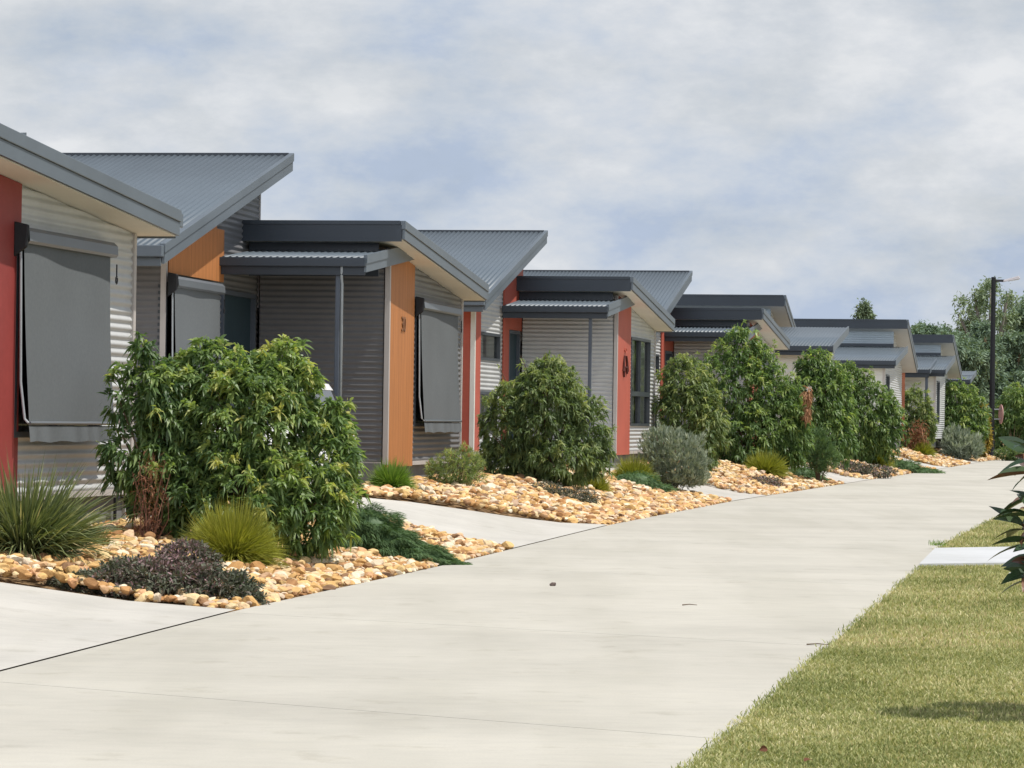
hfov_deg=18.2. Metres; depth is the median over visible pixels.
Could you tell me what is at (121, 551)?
river stone
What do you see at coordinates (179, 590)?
river stone
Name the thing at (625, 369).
wall ornament
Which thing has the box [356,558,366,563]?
river stone
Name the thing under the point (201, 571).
ground cover
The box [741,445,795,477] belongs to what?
grass tussock
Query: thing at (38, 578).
river stone
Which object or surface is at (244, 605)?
river stone
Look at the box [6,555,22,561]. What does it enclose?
river stone
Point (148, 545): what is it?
river stone
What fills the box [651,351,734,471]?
shrub
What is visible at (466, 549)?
river stone
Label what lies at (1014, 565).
magnolia tree
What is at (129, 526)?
river stone
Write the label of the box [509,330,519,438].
door
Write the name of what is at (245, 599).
river stone
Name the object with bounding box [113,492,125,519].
garden tap
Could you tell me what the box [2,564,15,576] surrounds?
river stone
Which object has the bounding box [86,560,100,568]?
river stone
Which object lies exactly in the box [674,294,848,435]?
house
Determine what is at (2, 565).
river stone
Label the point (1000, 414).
road sign
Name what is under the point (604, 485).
grass tussock
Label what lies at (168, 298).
window
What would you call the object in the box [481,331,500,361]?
window
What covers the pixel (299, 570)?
river stone
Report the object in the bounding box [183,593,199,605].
river stone
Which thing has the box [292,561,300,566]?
river stone
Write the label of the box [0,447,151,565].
strap leaf clump
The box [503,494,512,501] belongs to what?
river stone
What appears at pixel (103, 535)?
grass tussock
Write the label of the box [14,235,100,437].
window
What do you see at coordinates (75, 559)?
river stone
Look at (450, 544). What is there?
river stone
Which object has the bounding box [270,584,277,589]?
river stone
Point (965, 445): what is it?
shrub
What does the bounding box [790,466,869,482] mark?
driveway
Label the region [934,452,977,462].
driveway
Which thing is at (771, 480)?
ground cover
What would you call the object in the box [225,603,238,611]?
river stone
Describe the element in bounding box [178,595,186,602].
river stone
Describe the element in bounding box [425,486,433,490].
river stone
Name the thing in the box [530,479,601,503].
ground cover
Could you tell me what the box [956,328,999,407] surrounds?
wood tree
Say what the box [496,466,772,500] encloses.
driveway
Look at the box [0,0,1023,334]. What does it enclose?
sky
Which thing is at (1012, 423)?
shrub
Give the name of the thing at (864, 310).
pine tree
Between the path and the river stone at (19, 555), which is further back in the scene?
the path
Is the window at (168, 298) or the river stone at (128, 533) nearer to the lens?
the river stone at (128, 533)
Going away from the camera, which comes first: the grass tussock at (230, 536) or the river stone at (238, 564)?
the river stone at (238, 564)
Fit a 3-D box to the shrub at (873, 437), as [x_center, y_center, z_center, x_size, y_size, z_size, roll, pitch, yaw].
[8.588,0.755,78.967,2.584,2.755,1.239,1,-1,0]
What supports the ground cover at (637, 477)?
on the garden ground at (30, 582)
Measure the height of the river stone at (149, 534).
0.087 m
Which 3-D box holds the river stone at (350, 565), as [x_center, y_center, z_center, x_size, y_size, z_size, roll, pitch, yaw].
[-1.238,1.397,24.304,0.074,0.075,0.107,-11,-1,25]
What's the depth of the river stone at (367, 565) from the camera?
24.50 m
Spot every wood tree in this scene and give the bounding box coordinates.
[910,318,941,334]
[937,321,969,360]
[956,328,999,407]
[966,314,1015,440]
[995,328,1023,425]
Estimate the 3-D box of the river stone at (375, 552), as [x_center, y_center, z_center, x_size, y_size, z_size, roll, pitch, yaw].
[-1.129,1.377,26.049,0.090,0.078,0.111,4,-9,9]
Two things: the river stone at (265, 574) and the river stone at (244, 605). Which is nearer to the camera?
the river stone at (244, 605)
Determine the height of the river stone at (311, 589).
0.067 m
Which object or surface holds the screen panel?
attached to the house at (884, 349)
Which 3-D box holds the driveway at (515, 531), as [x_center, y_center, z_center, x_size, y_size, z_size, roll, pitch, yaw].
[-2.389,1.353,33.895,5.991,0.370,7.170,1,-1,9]
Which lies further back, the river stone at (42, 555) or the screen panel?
the screen panel
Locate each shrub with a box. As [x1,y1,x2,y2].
[90,331,211,538]
[122,450,172,539]
[131,334,371,563]
[423,440,488,486]
[468,350,618,488]
[635,419,713,490]
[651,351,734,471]
[686,319,816,473]
[780,346,860,471]
[805,424,842,481]
[831,359,911,465]
[900,381,939,446]
[904,418,928,449]
[936,375,992,456]
[937,422,986,460]
[975,402,993,457]
[994,381,1023,452]
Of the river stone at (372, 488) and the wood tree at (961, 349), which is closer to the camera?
the river stone at (372, 488)
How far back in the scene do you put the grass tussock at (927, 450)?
99.02 m
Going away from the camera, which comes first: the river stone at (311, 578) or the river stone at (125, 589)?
the river stone at (125, 589)
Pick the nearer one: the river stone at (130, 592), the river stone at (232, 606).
the river stone at (232, 606)
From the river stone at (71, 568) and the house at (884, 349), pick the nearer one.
the river stone at (71, 568)
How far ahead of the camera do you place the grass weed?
31.11 m
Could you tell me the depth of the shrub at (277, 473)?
24.26 m
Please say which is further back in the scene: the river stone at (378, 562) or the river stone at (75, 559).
the river stone at (378, 562)
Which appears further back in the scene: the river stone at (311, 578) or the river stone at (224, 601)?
the river stone at (311, 578)
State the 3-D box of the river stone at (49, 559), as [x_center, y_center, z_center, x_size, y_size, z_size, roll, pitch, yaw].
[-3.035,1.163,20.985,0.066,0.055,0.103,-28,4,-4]
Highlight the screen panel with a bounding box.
[901,373,904,440]
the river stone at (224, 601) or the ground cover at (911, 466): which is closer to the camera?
the river stone at (224, 601)
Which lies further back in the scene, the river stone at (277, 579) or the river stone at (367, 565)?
the river stone at (367, 565)
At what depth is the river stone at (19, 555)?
20.79 m
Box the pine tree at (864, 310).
[850,297,876,318]
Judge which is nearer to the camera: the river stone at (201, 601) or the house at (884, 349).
the river stone at (201, 601)
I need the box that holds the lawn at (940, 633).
[695,508,1023,767]
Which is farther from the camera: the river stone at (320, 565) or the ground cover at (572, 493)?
the ground cover at (572, 493)
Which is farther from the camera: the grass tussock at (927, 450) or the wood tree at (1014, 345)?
the wood tree at (1014, 345)
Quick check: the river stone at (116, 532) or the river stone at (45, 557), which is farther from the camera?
the river stone at (116, 532)
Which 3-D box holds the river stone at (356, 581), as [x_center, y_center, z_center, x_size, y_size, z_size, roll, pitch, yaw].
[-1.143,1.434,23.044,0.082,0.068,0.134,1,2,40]
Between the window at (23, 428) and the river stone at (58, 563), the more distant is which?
the window at (23, 428)
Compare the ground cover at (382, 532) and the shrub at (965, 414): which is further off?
the shrub at (965, 414)
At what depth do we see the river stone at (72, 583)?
20.01 m
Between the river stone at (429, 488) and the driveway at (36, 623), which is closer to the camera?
the driveway at (36, 623)
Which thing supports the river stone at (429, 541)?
on the garden ground at (30, 582)
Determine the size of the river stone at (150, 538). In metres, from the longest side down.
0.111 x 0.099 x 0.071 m
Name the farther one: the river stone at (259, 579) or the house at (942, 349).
the house at (942, 349)
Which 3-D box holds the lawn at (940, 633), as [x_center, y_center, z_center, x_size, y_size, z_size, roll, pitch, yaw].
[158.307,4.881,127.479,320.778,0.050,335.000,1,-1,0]
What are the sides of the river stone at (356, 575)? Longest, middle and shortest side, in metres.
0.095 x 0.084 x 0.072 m
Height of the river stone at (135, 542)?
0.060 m
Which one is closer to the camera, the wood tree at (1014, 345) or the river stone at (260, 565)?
the river stone at (260, 565)
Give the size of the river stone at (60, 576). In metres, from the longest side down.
0.101 x 0.096 x 0.058 m
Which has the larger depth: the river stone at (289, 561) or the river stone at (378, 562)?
the river stone at (378, 562)
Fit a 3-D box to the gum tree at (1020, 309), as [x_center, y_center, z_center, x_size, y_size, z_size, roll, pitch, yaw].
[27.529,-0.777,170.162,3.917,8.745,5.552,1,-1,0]
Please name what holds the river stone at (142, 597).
on the garden ground at (30, 582)
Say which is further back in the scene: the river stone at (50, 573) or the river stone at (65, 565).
the river stone at (65, 565)
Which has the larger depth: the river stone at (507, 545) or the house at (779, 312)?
the house at (779, 312)
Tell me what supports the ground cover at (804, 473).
on the garden ground at (30, 582)
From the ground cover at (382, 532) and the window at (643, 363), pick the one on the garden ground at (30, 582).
the ground cover at (382, 532)
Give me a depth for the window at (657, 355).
65.53 m
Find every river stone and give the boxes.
[0,563,9,572]
[1,558,13,564]
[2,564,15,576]
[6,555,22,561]
[10,553,23,557]
[15,567,32,579]
[21,558,32,564]
[28,562,47,567]
[35,572,47,580]
[37,553,47,560]
[39,569,54,577]
[41,555,51,561]
[44,558,53,561]
[53,561,64,565]
[55,571,67,582]
[62,562,72,572]
[64,565,79,572]
[67,578,76,588]
[71,556,83,561]
[75,575,85,581]
[83,577,98,587]
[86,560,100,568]
[108,544,119,549]
[111,530,122,535]
[117,549,128,553]
[118,589,132,595]
[120,586,131,593]
[122,529,133,536]
[124,523,134,528]
[124,537,135,540]
[126,540,138,545]
[134,591,153,601]
[141,544,154,547]
[143,531,155,537]
[143,536,155,543]
[153,593,161,601]
[165,595,176,601]
[173,588,185,603]
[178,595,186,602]
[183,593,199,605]
[197,597,208,605]
[217,599,228,603]
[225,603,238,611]
[227,561,243,568]
[237,602,249,608]
[242,595,259,606]
[249,561,265,569]
[254,577,265,583]
[258,572,271,577]
[263,568,275,572]
[266,593,280,601]
[270,577,281,583]
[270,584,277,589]
[273,571,287,577]
[274,574,285,580]
[282,558,291,565]
[285,579,297,585]
[288,573,296,577]
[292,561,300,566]
[292,567,304,573]
[298,580,310,583]
[299,556,310,562]
[304,586,314,593]
[306,575,316,581]
[310,556,319,562]
[310,582,322,591]
[315,563,324,567]
[320,574,332,580]
[325,564,343,570]
[331,575,341,580]
[344,562,353,569]
[347,578,360,585]
[350,573,360,577]
[352,570,364,576]
[356,551,364,556]
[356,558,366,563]
[362,563,371,566]
[368,486,379,495]
[368,549,378,555]
[371,559,383,564]
[397,489,409,495]
[397,565,404,571]
[418,485,424,490]
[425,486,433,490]
[426,539,434,543]
[443,542,452,546]
[455,539,465,545]
[458,546,471,551]
[483,540,492,546]
[501,541,513,549]
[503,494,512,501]
[511,499,518,506]
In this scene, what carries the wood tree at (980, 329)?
on the ground
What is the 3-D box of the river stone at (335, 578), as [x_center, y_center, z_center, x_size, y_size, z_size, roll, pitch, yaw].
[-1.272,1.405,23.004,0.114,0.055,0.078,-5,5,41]
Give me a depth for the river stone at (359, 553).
25.86 m
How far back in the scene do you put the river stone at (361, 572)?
23.62 m
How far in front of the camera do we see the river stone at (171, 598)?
19.85 m
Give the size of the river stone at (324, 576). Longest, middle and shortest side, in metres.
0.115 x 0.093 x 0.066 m
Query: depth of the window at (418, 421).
39.82 m
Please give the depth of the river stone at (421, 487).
35.91 m
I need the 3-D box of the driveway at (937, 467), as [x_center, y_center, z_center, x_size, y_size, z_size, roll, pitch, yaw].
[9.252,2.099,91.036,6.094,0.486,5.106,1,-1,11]
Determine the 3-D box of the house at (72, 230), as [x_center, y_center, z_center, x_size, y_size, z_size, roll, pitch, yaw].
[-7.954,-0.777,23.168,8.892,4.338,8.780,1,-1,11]
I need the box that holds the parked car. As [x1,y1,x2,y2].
[187,384,358,491]
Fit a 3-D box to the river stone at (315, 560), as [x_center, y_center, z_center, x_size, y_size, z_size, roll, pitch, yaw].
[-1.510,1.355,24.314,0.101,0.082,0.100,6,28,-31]
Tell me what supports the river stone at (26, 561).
on the garden ground at (30, 582)
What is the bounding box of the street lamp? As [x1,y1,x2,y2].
[988,276,1019,455]
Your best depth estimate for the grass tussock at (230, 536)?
23.34 m
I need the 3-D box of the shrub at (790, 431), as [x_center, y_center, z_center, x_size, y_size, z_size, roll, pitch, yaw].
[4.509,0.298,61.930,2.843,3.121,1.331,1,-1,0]
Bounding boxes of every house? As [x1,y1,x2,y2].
[0,123,182,523]
[63,153,488,483]
[418,230,674,469]
[523,270,789,454]
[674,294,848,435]
[794,319,936,445]
[905,334,976,447]
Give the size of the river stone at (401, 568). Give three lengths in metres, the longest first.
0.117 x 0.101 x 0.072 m
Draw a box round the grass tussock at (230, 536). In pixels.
[175,493,297,568]
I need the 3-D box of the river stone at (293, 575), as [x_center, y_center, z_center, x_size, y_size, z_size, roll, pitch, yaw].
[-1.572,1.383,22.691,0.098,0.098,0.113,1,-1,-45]
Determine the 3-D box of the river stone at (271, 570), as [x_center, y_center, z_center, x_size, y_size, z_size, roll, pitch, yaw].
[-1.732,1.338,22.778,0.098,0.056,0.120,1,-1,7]
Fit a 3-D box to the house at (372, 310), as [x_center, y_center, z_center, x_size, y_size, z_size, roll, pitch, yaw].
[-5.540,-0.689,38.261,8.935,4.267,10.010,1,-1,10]
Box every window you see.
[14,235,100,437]
[157,282,175,363]
[413,305,451,426]
[480,391,497,431]
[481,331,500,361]
[630,337,650,425]
[655,354,658,375]
[886,375,889,394]
[936,381,939,423]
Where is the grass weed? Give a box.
[929,539,948,546]
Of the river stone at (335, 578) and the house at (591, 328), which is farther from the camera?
the house at (591, 328)
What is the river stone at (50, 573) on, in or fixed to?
on the river stone at (38, 578)
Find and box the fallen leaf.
[759,745,767,751]
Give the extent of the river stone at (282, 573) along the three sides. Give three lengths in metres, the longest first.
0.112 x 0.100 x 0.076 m
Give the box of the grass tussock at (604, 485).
[584,472,617,491]
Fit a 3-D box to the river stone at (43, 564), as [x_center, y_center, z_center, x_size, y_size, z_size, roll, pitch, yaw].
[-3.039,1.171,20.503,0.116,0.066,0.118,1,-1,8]
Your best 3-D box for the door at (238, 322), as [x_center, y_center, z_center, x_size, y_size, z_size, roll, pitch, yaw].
[-3.204,-0.088,37.012,0.096,1.950,1.500,1,-1,10]
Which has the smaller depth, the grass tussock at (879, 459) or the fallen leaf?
the fallen leaf
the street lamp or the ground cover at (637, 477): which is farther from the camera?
the street lamp
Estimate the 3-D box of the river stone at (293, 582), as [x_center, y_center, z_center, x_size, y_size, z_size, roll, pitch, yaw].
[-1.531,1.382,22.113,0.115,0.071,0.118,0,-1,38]
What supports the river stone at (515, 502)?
on the garden ground at (30, 582)
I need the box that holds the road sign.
[994,404,1002,423]
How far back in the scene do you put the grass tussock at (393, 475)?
35.73 m
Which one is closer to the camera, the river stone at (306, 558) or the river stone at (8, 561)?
the river stone at (8, 561)
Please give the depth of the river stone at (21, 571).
20.11 m
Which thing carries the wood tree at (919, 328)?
on the ground
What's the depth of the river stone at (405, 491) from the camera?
34.72 m
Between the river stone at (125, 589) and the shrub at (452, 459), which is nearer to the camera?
the river stone at (125, 589)
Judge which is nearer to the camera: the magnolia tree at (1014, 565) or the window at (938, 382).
the magnolia tree at (1014, 565)
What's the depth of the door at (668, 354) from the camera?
66.76 m
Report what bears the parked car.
on the driveway at (515, 531)
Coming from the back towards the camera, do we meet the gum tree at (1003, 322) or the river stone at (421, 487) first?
the gum tree at (1003, 322)
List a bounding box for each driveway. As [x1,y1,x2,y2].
[0,582,235,669]
[203,493,608,547]
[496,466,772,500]
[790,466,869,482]
[895,456,946,468]
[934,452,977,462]
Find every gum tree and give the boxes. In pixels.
[950,275,1021,358]
[1005,291,1023,335]
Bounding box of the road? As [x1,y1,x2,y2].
[0,459,1023,767]
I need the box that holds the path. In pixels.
[919,547,1023,565]
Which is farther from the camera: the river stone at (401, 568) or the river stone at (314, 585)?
the river stone at (401, 568)
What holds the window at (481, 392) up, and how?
in the house at (591, 328)
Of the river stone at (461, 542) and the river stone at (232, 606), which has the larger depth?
the river stone at (461, 542)
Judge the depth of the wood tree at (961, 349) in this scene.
155.69 m
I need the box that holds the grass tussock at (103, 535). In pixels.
[86,516,114,544]
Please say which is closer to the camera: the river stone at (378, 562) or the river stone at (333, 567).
the river stone at (333, 567)
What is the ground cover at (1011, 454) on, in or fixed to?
on the ground
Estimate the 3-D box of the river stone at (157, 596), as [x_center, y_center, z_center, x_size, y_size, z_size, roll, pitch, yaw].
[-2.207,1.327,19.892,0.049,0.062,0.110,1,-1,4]
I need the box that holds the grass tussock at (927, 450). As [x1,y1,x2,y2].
[911,439,936,457]
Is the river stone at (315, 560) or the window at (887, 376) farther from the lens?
the window at (887, 376)
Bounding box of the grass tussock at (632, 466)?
[607,451,660,480]
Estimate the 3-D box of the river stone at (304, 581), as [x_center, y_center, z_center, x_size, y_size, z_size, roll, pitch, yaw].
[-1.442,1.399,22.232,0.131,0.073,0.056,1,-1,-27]
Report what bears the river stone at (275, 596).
on the garden ground at (30, 582)
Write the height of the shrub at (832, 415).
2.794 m
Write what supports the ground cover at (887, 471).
on the garden ground at (30, 582)
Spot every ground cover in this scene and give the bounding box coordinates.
[41,536,269,604]
[339,501,472,565]
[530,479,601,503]
[615,470,678,491]
[746,475,783,487]
[788,465,830,480]
[830,460,899,478]
[892,459,945,473]
[992,446,1020,460]
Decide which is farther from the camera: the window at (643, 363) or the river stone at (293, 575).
the window at (643, 363)
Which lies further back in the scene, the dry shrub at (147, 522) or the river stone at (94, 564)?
the dry shrub at (147, 522)
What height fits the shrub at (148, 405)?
1.694 m
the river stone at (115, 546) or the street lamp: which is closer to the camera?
the river stone at (115, 546)
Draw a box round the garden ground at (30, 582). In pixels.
[0,441,1005,670]
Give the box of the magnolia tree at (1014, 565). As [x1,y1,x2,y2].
[988,436,1023,592]
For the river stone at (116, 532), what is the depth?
23.83 m
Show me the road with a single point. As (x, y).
(666, 641)
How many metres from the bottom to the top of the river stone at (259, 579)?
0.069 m
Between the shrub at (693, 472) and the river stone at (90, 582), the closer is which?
the river stone at (90, 582)
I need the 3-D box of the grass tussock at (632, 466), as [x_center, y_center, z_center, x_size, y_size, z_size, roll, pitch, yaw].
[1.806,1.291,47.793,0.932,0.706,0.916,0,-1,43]
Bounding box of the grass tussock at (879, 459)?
[867,455,899,467]
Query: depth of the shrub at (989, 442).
113.92 m
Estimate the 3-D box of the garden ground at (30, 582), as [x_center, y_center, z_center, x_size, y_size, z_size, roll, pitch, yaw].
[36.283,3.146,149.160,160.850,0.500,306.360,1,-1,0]
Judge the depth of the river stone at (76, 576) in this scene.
20.15 m
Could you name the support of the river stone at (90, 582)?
on the garden ground at (30, 582)
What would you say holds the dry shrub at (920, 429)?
on the garden ground at (30, 582)
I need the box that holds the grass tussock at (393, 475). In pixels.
[365,456,420,488]
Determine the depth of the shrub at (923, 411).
102.12 m
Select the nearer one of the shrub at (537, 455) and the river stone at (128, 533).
the river stone at (128, 533)
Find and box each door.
[220,290,255,361]
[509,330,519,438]
[664,351,671,442]

